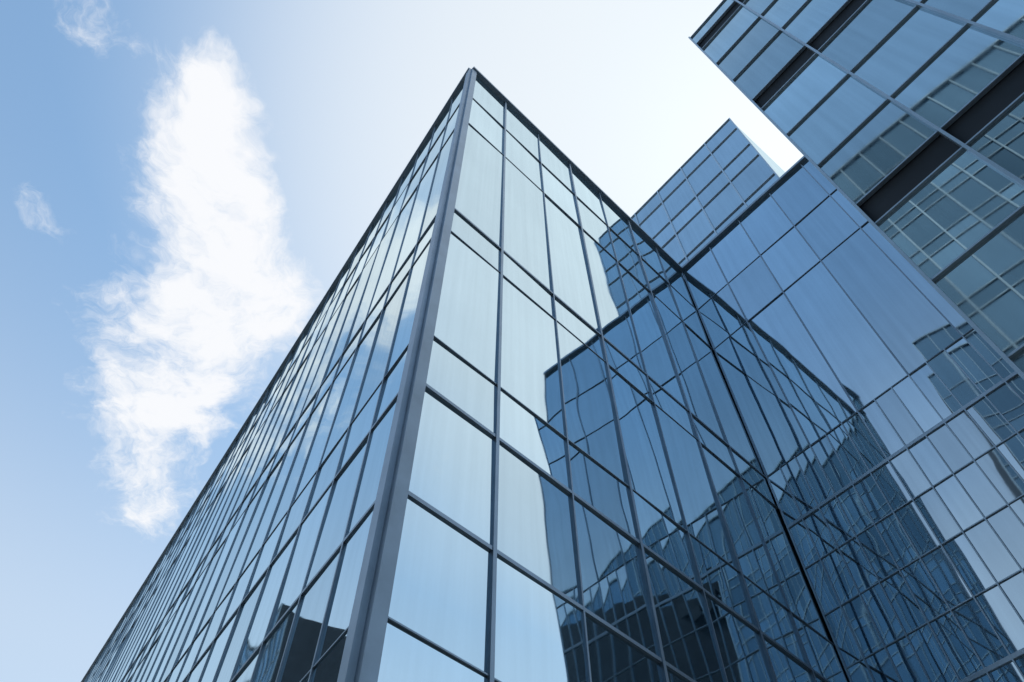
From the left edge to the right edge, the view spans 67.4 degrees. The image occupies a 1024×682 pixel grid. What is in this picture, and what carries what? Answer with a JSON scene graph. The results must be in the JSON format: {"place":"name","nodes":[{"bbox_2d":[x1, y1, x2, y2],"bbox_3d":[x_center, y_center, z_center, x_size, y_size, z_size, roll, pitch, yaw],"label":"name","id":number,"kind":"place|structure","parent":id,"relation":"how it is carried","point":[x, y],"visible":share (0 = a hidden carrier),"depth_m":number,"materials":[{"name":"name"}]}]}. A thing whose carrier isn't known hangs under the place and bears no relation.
{"place":"outdoors","nodes":[
{"label":"outdoors","id":0,"kind":"place"},
{"bbox_2d":[0,0,803,681],"label":"sky","id":1,"kind":"structure","parent":0,"point":[184,184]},
{"bbox_2d":[688,0,1023,379],"bbox_3d":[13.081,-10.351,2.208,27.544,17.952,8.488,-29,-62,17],"label":"block","id":2,"kind":"structure","parent":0,"point":[898,125],"depth_m":8.03,"materials":[{"name":"blue glass"}]},
{"bbox_3d":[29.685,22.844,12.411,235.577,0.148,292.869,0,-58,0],"label":"pavement","id":3,"kind":"structure","parent":0,"visible":0},
{"bbox_2d":[81,67,849,681],"bbox_3d":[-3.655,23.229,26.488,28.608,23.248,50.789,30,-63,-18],"label":"block","id":4,"kind":"structure","parent":3,"relation":"on","point":[493,429],"depth_m":11.05,"materials":[{"name":"blue glass"}]},
{"bbox_2d":[631,118,784,279],"bbox_3d":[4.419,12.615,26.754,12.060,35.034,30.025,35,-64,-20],"label":"back block","id":5,"kind":"structure","parent":3,"relation":"on","point":[726,173],"depth_m":31.17,"materials":[{"name":"blue glass"}]},
{"bbox_2d":[682,156,1023,681],"bbox_3d":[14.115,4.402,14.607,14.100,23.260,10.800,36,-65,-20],"label":"wing block","id":6,"kind":"structure","parent":3,"relation":"on","point":[874,380],"depth_m":14.37,"materials":[{"name":"blue glass"}]}
]}

